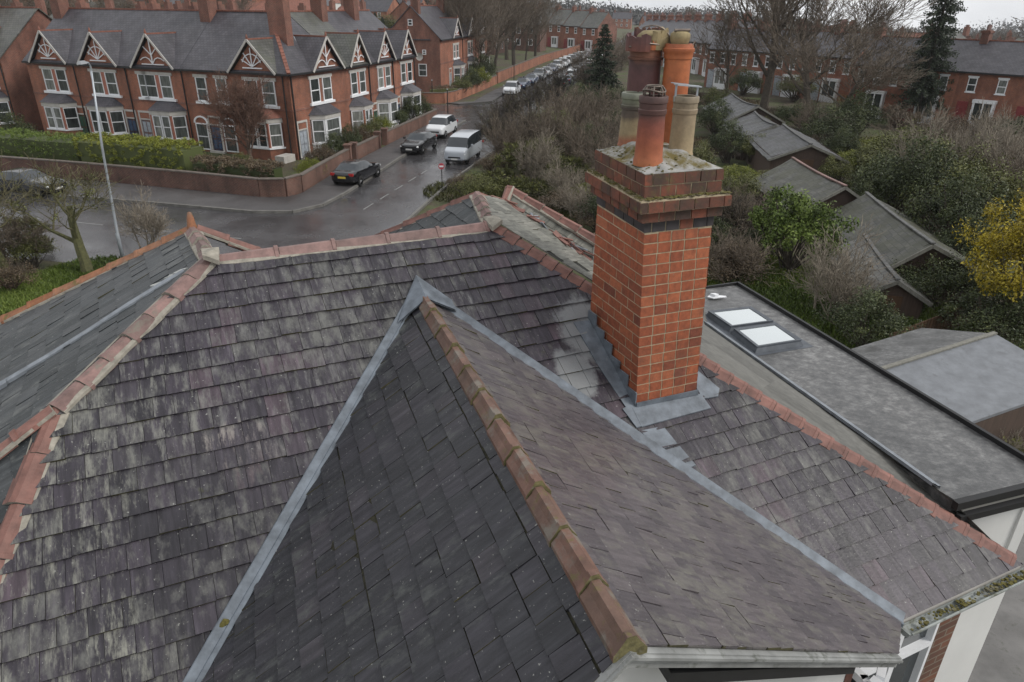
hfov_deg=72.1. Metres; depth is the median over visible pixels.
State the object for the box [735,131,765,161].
shrub
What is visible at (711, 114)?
shrub
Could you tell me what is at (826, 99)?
bay window
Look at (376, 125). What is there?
garden bush
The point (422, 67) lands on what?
window
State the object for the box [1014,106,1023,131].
door
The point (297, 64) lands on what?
corner house
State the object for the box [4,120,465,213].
kerb
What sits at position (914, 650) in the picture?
window
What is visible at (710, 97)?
shrub
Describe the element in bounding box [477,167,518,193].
shrub
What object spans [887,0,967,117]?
conifer
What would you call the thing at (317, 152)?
garden bush
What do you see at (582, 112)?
shrub
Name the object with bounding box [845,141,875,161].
shrub
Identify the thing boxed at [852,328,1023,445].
garden shed
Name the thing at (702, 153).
shrub
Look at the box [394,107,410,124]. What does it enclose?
garden bush
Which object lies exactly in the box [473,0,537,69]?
bare tree
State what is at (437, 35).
gabled house
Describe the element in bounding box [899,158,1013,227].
shrub
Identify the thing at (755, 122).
shed
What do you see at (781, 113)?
shrub
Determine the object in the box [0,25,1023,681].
house
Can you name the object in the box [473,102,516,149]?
shrub
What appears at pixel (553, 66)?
parked car
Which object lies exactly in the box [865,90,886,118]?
bay window
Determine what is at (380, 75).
window
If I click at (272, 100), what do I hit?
window
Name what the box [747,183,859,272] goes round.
round bush
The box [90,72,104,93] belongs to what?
window
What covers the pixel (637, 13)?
woodland
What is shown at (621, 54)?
scrub tree
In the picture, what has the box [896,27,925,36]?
town house
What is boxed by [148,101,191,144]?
bay window
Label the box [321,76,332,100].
window
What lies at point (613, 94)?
shrub
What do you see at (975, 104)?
bay window
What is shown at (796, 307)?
grass
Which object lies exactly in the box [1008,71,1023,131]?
terraced house
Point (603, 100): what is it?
shrub
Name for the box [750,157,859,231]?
shed
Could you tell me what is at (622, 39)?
scrub tree
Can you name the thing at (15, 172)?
parked car
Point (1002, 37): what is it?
distant tree
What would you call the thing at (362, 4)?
town house
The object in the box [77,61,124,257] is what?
lamp post
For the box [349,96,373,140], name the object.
bay window
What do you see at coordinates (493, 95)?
pavement
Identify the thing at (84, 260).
mossy tree
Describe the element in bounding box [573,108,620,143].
shrub
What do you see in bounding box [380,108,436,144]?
garden wall
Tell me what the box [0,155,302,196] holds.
garden wall
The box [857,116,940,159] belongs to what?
shrub
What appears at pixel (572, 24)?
terraced house
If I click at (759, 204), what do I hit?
shrub
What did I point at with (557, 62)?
parked car
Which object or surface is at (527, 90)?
road
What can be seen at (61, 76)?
window
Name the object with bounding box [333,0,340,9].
town house
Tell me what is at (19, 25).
terraced house
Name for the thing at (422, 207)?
kerb
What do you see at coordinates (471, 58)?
bay window
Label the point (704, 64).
bay window
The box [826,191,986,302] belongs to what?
shed
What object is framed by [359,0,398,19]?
town house
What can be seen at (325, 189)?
pavement
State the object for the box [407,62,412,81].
window
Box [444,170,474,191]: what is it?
shrub
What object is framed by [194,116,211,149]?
window
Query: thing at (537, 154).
shrub
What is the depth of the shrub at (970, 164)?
39.42 m
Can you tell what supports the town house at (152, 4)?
on the ground at (288, 169)
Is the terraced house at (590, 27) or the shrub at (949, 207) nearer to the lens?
the shrub at (949, 207)
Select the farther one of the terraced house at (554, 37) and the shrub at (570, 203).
the terraced house at (554, 37)
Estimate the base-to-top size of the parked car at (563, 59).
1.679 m
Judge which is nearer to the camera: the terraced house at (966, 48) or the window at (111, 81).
the window at (111, 81)
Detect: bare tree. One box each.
[197,65,273,155]
[424,0,500,41]
[445,0,510,26]
[459,0,517,46]
[467,8,515,62]
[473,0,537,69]
[487,0,551,64]
[489,0,540,59]
[516,1,558,59]
[521,0,565,55]
[690,2,763,92]
[702,0,871,108]
[720,0,937,107]
[755,22,935,105]
[1001,17,1023,39]
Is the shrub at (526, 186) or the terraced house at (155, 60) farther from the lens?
the terraced house at (155, 60)
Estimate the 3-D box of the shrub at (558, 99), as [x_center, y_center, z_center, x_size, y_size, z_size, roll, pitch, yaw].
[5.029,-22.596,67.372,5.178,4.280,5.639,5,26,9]
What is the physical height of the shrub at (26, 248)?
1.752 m
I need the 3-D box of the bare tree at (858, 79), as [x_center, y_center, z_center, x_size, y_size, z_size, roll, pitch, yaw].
[30.298,-24.650,65.814,15.410,9.676,12.714,12,28,22]
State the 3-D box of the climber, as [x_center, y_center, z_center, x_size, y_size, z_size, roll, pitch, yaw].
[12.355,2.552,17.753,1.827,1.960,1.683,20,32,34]
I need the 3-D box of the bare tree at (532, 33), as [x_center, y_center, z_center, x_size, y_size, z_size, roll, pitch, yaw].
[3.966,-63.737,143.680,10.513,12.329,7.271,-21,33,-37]
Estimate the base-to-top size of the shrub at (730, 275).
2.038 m
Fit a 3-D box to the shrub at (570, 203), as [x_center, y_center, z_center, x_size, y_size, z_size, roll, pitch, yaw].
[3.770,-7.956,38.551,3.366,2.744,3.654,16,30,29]
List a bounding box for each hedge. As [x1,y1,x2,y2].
[0,127,90,160]
[71,131,205,170]
[190,153,284,176]
[428,84,458,93]
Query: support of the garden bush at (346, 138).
on the ground at (288, 169)
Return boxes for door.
[547,37,550,46]
[706,69,713,87]
[772,75,781,95]
[800,159,813,167]
[810,80,820,99]
[875,295,902,314]
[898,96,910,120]
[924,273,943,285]
[954,101,968,120]
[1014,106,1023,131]
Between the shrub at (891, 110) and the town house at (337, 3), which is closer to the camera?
the shrub at (891, 110)
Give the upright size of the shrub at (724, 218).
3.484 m
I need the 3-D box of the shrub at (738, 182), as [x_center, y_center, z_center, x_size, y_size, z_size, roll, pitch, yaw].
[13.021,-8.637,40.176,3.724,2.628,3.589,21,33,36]
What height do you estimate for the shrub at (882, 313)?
2.469 m
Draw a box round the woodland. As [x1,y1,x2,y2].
[528,0,1023,39]
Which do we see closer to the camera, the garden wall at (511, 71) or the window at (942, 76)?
the window at (942, 76)
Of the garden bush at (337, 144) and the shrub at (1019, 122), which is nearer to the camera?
the garden bush at (337, 144)
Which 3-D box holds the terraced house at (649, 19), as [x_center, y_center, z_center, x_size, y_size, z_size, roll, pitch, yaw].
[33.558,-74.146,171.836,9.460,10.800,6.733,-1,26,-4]
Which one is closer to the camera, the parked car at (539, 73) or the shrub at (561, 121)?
the shrub at (561, 121)
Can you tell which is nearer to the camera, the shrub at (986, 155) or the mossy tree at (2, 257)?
the mossy tree at (2, 257)
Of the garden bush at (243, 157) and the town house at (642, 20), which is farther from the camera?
the town house at (642, 20)
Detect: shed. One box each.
[703,93,785,133]
[723,111,779,159]
[746,123,849,180]
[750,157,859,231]
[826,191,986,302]
[830,234,932,318]
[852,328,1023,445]
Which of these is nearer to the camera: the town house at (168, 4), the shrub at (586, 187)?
the shrub at (586, 187)
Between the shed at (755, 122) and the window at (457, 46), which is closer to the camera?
the shed at (755, 122)
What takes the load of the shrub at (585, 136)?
on the ground at (288, 169)
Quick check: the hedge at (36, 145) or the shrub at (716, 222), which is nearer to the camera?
the shrub at (716, 222)
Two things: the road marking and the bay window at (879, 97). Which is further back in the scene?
the bay window at (879, 97)
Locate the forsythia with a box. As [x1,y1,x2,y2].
[951,188,1023,335]
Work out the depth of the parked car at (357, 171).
45.14 m
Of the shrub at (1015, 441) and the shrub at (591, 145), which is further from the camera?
the shrub at (591, 145)
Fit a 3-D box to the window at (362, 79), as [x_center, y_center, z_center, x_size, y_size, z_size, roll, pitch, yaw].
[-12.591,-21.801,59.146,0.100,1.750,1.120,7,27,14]
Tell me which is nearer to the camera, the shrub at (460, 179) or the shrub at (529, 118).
the shrub at (460, 179)
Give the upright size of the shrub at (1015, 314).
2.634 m
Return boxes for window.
[0,91,14,127]
[39,93,82,137]
[41,69,56,90]
[54,69,69,91]
[85,96,128,139]
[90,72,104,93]
[104,72,119,94]
[137,74,148,96]
[144,74,158,97]
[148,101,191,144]
[158,75,174,98]
[194,77,208,100]
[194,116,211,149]
[215,78,227,102]
[221,118,238,152]
[247,108,285,159]
[261,81,276,105]
[309,78,320,102]
[309,103,341,151]
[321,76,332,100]
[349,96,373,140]
[350,72,357,94]
[359,71,365,92]
[376,89,399,130]
[377,67,383,88]
[385,66,390,86]
[400,63,406,82]
[400,83,421,119]
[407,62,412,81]
[408,19,412,25]
[418,64,426,75]
[453,45,455,58]
[453,59,465,81]
[456,44,458,57]
[467,56,478,74]
[551,36,557,46]
[567,38,574,47]
[584,40,592,50]
[691,57,699,73]
[702,59,706,76]
[712,68,725,89]
[741,54,747,65]
[747,71,762,93]
[752,55,759,66]
[765,55,769,67]
[780,74,799,97]
[818,78,840,102]
[828,60,835,73]
[851,653,886,681]
[859,623,939,681]
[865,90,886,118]
[914,95,939,122]
[939,74,950,90]
[964,76,979,92]
[968,99,997,129]
[994,78,1009,95]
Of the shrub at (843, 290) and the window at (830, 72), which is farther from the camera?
the window at (830, 72)
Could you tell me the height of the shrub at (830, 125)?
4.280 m
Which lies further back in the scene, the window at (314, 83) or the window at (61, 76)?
the window at (61, 76)
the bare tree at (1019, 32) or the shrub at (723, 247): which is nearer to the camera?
the shrub at (723, 247)
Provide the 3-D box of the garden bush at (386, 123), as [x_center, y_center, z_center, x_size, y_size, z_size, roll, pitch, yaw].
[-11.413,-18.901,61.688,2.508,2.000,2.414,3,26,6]
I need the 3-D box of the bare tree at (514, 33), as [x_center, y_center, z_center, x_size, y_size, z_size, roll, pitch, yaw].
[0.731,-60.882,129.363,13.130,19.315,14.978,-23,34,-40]
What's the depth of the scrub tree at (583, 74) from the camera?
91.05 m
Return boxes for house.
[0,6,52,131]
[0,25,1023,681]
[10,0,22,5]
[21,0,107,138]
[34,0,114,18]
[70,8,159,139]
[71,0,129,7]
[74,0,160,8]
[122,0,216,144]
[130,0,172,8]
[135,1,197,8]
[144,0,194,8]
[173,1,224,9]
[178,0,347,163]
[182,0,236,9]
[241,1,264,9]
[289,0,310,9]
[290,0,373,140]
[297,3,305,9]
[327,10,399,130]
[329,0,365,9]
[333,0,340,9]
[337,0,359,9]
[343,0,421,119]
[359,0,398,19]
[389,0,409,20]
[391,0,465,91]
[397,0,426,4]
[436,0,478,74]
[455,5,489,75]
[488,3,504,54]
[508,2,545,51]
[546,4,571,47]
[562,5,588,48]
[579,6,617,51]
[612,10,632,28]
[631,13,652,35]
[639,12,662,25]
[645,13,659,29]
[651,13,666,28]
[661,12,683,65]
[661,13,674,28]
[662,12,693,66]
[686,12,703,32]
[689,11,715,66]
[690,11,725,74]
[701,10,740,76]
[704,17,756,89]
[735,17,792,93]
[741,10,757,27]
[771,18,834,98]
[810,19,872,102]
[850,22,924,118]
[896,23,979,122]
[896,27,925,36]
[931,24,970,38]
[949,25,1023,131]
[1005,30,1023,40]
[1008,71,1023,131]
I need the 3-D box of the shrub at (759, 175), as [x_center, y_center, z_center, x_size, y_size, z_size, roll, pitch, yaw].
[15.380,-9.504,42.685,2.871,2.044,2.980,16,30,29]
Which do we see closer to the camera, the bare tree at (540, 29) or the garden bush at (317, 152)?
the garden bush at (317, 152)
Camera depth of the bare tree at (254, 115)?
47.71 m
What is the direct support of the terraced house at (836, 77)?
on the ground at (288, 169)
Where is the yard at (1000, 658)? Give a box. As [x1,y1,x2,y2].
[968,534,1023,681]
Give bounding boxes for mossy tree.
[0,150,48,274]
[0,152,130,272]
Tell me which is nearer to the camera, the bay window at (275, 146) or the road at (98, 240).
the road at (98, 240)
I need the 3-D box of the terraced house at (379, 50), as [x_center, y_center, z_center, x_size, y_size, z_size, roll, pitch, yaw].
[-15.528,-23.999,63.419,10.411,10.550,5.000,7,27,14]
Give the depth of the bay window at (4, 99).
60.88 m
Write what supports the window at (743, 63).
in the terraced house at (755, 65)
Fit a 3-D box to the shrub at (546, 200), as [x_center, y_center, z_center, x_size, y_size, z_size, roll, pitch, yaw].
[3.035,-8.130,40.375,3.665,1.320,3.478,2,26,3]
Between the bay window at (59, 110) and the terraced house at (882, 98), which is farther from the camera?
the terraced house at (882, 98)
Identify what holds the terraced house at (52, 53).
on the ground at (288, 169)
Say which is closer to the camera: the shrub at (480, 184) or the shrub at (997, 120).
the shrub at (480, 184)
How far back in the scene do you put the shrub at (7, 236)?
30.26 m
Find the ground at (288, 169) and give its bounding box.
[0,25,1023,348]
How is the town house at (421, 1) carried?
on the ground at (288, 169)
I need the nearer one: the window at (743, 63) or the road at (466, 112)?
the road at (466, 112)
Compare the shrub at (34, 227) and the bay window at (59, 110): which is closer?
the shrub at (34, 227)
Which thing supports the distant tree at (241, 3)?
on the ground at (288, 169)
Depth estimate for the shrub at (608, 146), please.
43.70 m
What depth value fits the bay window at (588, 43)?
190.42 m
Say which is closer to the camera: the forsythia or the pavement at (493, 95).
the forsythia
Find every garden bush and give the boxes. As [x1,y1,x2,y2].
[0,107,39,135]
[229,151,255,162]
[292,157,328,173]
[302,136,335,164]
[320,130,348,155]
[335,121,363,147]
[347,121,372,141]
[357,114,383,137]
[374,113,396,136]
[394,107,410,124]
[400,91,427,118]
[421,91,432,114]
[448,74,473,90]
[456,66,486,86]
[467,66,491,83]
[469,52,497,75]
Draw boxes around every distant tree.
[0,0,50,15]
[24,0,75,15]
[71,0,137,7]
[216,0,255,9]
[376,12,395,27]
[683,7,703,19]
[847,13,902,35]
[970,27,994,37]
[993,26,1019,39]
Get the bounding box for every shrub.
[0,197,60,268]
[0,215,54,246]
[0,255,40,290]
[5,232,59,267]
[112,179,174,246]
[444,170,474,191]
[448,172,504,195]
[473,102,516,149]
[473,151,513,175]
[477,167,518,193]
[478,111,540,162]
[488,87,531,120]
[492,141,543,177]
[502,175,548,196]
[506,102,564,142]
[511,119,566,181]
[516,97,580,159]
[517,78,555,113]
[518,104,549,121]
[518,134,568,172]
[531,150,584,198]
[535,189,584,210]
[536,107,577,146]
[537,70,571,100]
[537,83,583,117]
[542,154,591,183]
[548,175,593,221]
[550,88,608,128]
[552,110,611,171]
[559,118,609,162]
[560,80,601,108]
[560,82,619,123]
[567,124,618,167]
[568,184,594,212]
[569,205,595,233]
[570,180,589,194]
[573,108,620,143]
[576,194,596,219]
[585,132,617,169]
[596,85,626,111]
[688,82,709,105]
[693,139,717,165]
[696,91,733,136]
[698,83,732,105]
[702,115,756,162]
[706,222,781,285]
[708,237,768,284]
[710,215,736,245]
[713,182,766,243]
[718,179,776,242]
[721,165,772,201]
[723,163,762,179]
[729,66,763,95]
[730,226,784,257]
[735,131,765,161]
[746,169,769,192]
[747,188,785,230]
[771,100,830,130]
[773,73,821,101]
[780,212,895,321]
[788,93,854,139]
[797,98,868,149]
[812,283,926,346]
[813,153,855,181]
[818,126,863,153]
[823,84,891,135]
[827,94,881,123]
[838,149,865,172]
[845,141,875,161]
[847,148,927,207]
[851,178,893,203]
[856,131,917,190]
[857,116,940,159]
[865,102,991,146]
[872,126,975,218]
[878,101,924,127]
[884,96,971,193]
[890,249,1007,307]
[895,160,1019,247]
[898,132,995,195]
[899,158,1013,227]
[917,113,978,136]
[934,207,1005,265]
[935,278,1023,348]
[937,105,1023,157]
[937,152,1023,238]
[946,96,1023,179]
[947,251,1014,297]
[958,110,1023,177]
[965,111,1016,134]
[975,100,1023,159]
[978,131,1023,228]
[993,115,1023,137]
[1004,436,1023,452]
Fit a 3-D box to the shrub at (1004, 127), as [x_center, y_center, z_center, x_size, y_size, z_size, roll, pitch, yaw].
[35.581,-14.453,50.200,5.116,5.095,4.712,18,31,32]
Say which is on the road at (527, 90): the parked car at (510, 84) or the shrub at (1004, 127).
the parked car at (510, 84)
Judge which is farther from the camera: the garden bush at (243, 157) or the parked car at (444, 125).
the parked car at (444, 125)
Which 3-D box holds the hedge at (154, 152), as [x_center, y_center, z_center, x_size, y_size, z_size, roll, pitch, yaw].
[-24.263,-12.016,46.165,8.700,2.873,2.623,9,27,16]
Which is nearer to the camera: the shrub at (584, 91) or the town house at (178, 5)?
the shrub at (584, 91)
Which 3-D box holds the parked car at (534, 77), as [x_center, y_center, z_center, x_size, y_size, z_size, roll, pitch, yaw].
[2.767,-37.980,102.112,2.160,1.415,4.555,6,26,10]
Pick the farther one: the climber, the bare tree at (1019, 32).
the bare tree at (1019, 32)
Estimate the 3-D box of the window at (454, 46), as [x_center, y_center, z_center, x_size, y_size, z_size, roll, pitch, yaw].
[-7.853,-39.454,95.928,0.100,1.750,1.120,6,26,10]
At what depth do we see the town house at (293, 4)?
176.29 m
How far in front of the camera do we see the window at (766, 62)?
93.17 m
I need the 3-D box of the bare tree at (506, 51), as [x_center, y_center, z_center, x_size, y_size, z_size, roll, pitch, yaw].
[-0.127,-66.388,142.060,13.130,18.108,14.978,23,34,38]
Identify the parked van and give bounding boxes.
[444,129,483,163]
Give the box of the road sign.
[438,163,443,186]
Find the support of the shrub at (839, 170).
on the ground at (288, 169)
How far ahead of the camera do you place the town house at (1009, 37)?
164.91 m
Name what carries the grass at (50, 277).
on the ground at (288, 169)
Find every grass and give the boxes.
[0,254,125,314]
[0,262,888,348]
[707,135,888,287]
[707,143,1023,349]
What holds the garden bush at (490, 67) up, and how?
on the ground at (288, 169)
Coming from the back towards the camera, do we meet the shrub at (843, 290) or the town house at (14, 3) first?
the town house at (14, 3)
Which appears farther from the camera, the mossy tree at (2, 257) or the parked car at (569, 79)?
the parked car at (569, 79)
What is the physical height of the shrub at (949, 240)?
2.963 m
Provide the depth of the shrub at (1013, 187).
34.03 m
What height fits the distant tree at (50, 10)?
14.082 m
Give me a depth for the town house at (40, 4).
97.36 m
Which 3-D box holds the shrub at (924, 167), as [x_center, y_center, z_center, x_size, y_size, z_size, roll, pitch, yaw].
[22.314,-9.061,38.261,5.082,5.267,4.858,10,27,19]
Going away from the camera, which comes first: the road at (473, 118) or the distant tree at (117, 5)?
the road at (473, 118)
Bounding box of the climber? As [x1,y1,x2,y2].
[1000,428,1023,451]
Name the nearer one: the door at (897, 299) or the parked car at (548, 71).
the door at (897, 299)
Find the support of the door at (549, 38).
in the terraced house at (554, 37)
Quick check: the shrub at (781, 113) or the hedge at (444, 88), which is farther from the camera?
the hedge at (444, 88)
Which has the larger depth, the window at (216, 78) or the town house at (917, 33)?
the town house at (917, 33)
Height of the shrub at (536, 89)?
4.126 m
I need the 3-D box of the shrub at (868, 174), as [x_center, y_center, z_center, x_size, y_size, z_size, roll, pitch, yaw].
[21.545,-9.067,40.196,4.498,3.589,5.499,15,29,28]
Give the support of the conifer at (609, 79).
on the ground at (288, 169)
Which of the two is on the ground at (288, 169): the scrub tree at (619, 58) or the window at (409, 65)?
the scrub tree at (619, 58)
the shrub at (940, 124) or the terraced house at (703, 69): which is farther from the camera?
the terraced house at (703, 69)
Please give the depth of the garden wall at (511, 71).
128.28 m
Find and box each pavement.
[7,178,295,209]
[293,118,462,209]
[446,51,593,104]
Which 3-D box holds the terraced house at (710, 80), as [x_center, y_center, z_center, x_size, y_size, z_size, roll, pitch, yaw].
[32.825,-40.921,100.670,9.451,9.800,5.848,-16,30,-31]
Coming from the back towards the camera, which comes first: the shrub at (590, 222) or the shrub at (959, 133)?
the shrub at (959, 133)
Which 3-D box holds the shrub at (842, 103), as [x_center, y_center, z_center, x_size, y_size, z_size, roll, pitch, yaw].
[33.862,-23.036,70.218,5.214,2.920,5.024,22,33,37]
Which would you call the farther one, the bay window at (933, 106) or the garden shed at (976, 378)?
the bay window at (933, 106)
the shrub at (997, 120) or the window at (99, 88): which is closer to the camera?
the window at (99, 88)
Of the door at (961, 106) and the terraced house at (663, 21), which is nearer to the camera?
the door at (961, 106)
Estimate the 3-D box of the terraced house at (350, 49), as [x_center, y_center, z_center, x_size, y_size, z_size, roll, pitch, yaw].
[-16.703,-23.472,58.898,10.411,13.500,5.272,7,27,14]
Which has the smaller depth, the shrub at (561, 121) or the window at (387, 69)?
the shrub at (561, 121)
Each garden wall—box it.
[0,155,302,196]
[299,143,351,191]
[349,131,381,158]
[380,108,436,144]
[421,75,496,103]
[496,44,580,82]
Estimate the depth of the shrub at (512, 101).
63.94 m
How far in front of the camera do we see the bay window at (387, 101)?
62.87 m
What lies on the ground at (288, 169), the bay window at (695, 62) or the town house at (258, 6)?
the town house at (258, 6)
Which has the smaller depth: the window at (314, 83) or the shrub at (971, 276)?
the shrub at (971, 276)
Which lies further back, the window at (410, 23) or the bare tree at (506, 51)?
the bare tree at (506, 51)
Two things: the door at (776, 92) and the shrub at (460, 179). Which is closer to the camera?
the shrub at (460, 179)
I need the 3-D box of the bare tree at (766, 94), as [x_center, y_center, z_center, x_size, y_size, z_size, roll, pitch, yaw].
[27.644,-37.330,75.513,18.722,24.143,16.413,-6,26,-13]
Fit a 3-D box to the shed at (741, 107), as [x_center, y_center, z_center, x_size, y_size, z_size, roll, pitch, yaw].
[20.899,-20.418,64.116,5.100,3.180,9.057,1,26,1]
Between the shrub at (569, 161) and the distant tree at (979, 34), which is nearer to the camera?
the shrub at (569, 161)
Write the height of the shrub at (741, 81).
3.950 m
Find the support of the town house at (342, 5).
on the ground at (288, 169)
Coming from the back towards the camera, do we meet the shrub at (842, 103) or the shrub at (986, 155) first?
the shrub at (842, 103)
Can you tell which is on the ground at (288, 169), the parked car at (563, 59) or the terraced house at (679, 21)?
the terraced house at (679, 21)
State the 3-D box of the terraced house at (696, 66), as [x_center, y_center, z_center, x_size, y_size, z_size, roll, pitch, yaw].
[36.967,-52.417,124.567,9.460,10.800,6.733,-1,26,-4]
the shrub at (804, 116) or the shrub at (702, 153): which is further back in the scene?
the shrub at (804, 116)
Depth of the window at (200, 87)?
53.08 m
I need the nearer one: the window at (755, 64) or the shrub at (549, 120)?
the shrub at (549, 120)
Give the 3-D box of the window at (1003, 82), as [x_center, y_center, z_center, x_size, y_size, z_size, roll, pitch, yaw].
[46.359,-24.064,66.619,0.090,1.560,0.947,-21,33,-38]
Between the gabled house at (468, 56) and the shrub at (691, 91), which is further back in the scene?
the gabled house at (468, 56)
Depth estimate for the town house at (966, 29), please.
161.09 m
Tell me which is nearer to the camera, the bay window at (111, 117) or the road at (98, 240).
the road at (98, 240)
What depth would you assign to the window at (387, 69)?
63.63 m
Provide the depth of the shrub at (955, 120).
63.73 m
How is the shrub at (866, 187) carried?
on the ground at (288, 169)
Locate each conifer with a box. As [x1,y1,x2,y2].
[582,24,622,103]
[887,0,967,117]
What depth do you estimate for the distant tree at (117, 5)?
115.74 m
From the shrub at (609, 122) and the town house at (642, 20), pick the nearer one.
the shrub at (609, 122)
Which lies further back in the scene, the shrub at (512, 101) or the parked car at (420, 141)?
the shrub at (512, 101)
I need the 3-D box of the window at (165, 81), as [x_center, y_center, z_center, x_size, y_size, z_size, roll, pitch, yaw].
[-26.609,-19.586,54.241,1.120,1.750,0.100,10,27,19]
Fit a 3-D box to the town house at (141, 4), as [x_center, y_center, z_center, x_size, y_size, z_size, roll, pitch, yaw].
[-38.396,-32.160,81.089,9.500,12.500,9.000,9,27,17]
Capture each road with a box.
[0,194,274,264]
[254,121,518,246]
[423,102,490,120]
[467,102,547,122]
[493,42,623,104]
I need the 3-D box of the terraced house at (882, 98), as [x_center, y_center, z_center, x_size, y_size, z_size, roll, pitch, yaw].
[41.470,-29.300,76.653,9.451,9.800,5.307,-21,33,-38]
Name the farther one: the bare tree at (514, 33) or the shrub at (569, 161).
the bare tree at (514, 33)
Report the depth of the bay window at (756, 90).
94.82 m
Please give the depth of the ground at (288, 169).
67.29 m
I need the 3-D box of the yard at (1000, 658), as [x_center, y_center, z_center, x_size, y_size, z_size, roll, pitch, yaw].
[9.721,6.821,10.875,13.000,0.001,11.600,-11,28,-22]
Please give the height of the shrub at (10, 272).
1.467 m
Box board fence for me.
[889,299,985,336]
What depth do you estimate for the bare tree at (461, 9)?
98.89 m
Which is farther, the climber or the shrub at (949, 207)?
the shrub at (949, 207)
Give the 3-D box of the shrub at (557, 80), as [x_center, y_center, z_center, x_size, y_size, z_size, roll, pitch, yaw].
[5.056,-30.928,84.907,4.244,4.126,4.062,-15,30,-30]
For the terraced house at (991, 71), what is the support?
on the ground at (288, 169)
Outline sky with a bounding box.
[553,0,1023,31]
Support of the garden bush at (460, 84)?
on the ground at (288, 169)
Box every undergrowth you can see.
[422,119,606,225]
[693,97,1019,253]
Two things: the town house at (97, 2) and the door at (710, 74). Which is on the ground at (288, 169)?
the town house at (97, 2)
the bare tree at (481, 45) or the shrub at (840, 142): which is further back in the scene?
the bare tree at (481, 45)
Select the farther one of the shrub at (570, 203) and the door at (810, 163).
the door at (810, 163)
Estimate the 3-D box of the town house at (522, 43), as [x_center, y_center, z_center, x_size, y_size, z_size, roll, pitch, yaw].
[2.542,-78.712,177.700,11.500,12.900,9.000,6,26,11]
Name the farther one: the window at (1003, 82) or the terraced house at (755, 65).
the terraced house at (755, 65)
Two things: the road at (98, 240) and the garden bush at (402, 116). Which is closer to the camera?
the road at (98, 240)
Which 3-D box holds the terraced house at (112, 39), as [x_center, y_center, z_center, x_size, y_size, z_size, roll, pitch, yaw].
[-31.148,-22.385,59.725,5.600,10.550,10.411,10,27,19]
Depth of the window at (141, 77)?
54.97 m
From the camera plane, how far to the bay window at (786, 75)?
90.86 m
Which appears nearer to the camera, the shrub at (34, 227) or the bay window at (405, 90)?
the shrub at (34, 227)
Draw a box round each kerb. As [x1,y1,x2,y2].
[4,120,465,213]
[398,148,498,224]
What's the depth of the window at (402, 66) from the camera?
66.62 m
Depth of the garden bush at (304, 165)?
46.71 m
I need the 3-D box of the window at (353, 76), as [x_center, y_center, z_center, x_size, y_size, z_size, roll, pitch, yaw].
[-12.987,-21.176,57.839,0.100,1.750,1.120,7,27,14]
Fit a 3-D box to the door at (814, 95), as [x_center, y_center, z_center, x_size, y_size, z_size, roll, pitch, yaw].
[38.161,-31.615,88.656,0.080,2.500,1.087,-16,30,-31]
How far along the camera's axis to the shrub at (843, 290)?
26.25 m
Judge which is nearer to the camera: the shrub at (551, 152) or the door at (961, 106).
the shrub at (551, 152)
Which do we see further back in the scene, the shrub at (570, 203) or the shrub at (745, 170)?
the shrub at (745, 170)
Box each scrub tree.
[538,45,621,89]
[575,67,604,86]
[595,42,629,72]
[611,42,629,68]
[612,32,632,60]
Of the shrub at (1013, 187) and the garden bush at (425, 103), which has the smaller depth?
the shrub at (1013, 187)
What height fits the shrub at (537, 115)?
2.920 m
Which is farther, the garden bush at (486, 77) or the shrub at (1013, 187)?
the garden bush at (486, 77)
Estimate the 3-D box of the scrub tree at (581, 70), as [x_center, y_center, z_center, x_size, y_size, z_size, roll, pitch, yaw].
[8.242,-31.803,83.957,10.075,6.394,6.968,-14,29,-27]
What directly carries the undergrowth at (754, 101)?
on the ground at (288, 169)
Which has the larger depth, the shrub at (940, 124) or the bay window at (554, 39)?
the bay window at (554, 39)
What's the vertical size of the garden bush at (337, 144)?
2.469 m
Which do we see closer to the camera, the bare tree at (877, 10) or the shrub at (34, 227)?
the shrub at (34, 227)
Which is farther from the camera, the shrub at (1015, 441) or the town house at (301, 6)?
the town house at (301, 6)
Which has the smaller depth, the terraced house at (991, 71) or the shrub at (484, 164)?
the shrub at (484, 164)
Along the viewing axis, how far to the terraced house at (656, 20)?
166.05 m
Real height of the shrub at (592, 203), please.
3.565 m
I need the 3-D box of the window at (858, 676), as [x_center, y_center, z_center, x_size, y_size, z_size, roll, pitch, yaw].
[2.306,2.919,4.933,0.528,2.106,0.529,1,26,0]
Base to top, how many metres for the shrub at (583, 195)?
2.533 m
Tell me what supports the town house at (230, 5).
on the ground at (288, 169)
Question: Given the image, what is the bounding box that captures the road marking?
[19,159,444,238]
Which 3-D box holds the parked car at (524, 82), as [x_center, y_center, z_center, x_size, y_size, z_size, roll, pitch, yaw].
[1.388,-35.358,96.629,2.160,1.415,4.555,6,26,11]
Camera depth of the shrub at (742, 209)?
34.03 m
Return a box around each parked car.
[0,168,66,196]
[330,159,380,185]
[400,131,436,153]
[425,114,457,137]
[502,80,520,95]
[516,77,530,89]
[523,74,538,84]
[532,68,546,79]
[542,66,552,75]
[549,64,558,72]
[551,59,563,70]
[558,57,567,66]
[561,74,573,84]
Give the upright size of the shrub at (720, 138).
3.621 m
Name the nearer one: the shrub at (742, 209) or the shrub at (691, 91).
the shrub at (742, 209)
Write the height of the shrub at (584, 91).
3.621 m

